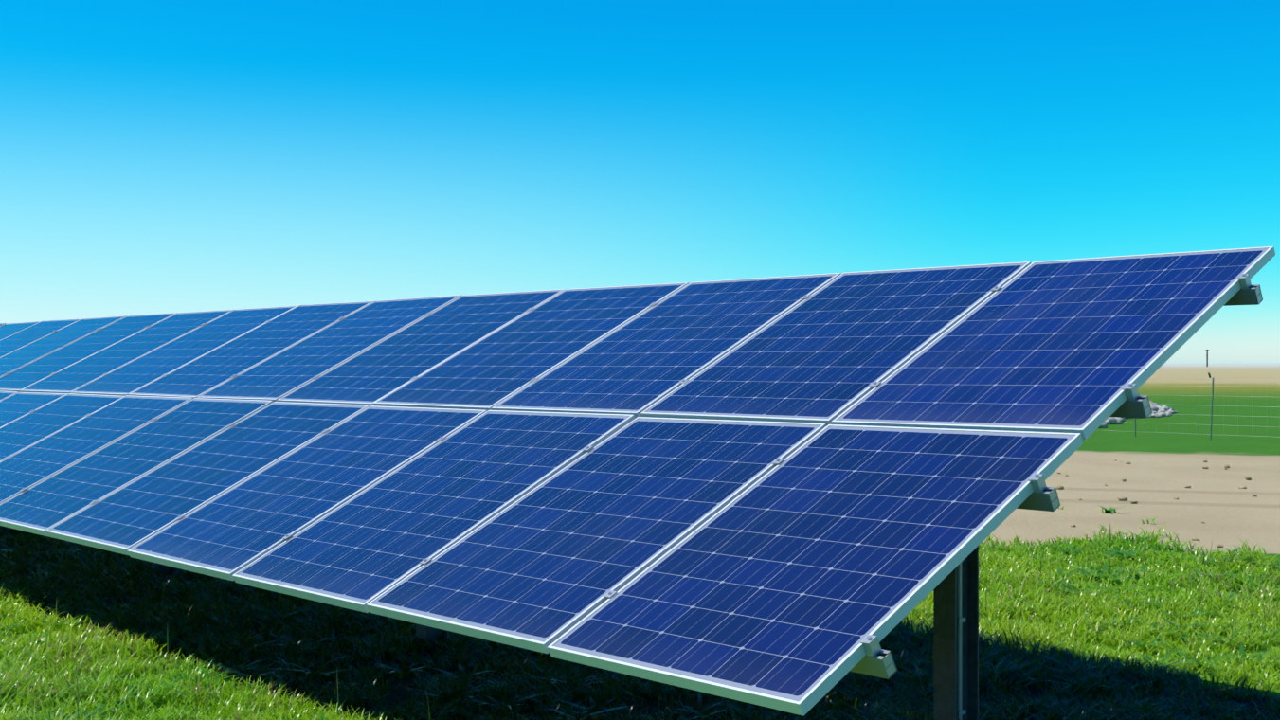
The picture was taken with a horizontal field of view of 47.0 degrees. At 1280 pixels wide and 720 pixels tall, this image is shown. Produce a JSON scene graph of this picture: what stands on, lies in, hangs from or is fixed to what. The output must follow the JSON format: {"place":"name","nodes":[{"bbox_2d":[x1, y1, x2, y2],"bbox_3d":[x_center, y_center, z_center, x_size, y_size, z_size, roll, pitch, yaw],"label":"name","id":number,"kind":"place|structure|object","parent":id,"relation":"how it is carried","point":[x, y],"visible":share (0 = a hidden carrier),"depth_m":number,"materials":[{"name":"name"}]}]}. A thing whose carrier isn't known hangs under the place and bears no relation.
{"place":"outdoors","nodes":[
{"label":"outdoors","id":0,"kind":"place"},
{"bbox_2d":[0,504,1279,719],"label":"grass","id":1,"kind":"structure","parent":0,"point":[186,613],"depth_m":7.91,"materials":[{"name":"green plant"}]},
{"bbox_2d":[0,366,1279,719],"bbox_3d":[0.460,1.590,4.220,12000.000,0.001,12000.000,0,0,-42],"label":"ground","id":2,"kind":"structure","parent":0,"point":[1165,459],"depth_m":16.10,"materials":[{"name":"green plant"}]},
{"bbox_2d":[0,246,1275,719],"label":"solar array","id":3,"kind":"object","parent":2,"relation":"on","point":[802,495],"visible":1,"depth_m":6.62,"materials":[{"name":"glass"}]},
{"bbox_2d":[1098,400,1178,428],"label":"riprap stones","id":4,"kind":"object","parent":2,"relation":"on","point":[1158,410],"visible":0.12,"depth_m":43.91,"materials":[{"name":"grey stone"}]},
{"bbox_2d":[1055,459,1257,547],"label":"stones","id":5,"kind":"object","parent":2,"relation":"on","point":[1060,487],"visible":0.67,"depth_m":18.52,"materials":[{"name":"brown stone"}]},
{"bbox_2d":[1103,372,1279,440],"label":"fence","id":6,"kind":"object","parent":2,"relation":"on","point":[1211,424],"depth_m":30.52,"materials":[{"name":"grey metal"}]},
{"bbox_2d":[1206,349,1209,366],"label":"street light","id":7,"kind":"object","parent":2,"relation":"on","point":[1207,357],"visible":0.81,"depth_m":839.44,"materials":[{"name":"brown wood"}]},
{"bbox_2d":[0,0,1279,362],"label":"sky","id":8,"kind":"structure","parent":0,"point":[157,156],"materials":[{"name":"blue"}]},
{"bbox_2d":[1161,362,1279,366],"bbox_3d":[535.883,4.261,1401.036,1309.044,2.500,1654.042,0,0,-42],"label":"distant field","id":9,"kind":"structure","parent":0,"point":[1221,365],"depth_m":1149.87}
]}

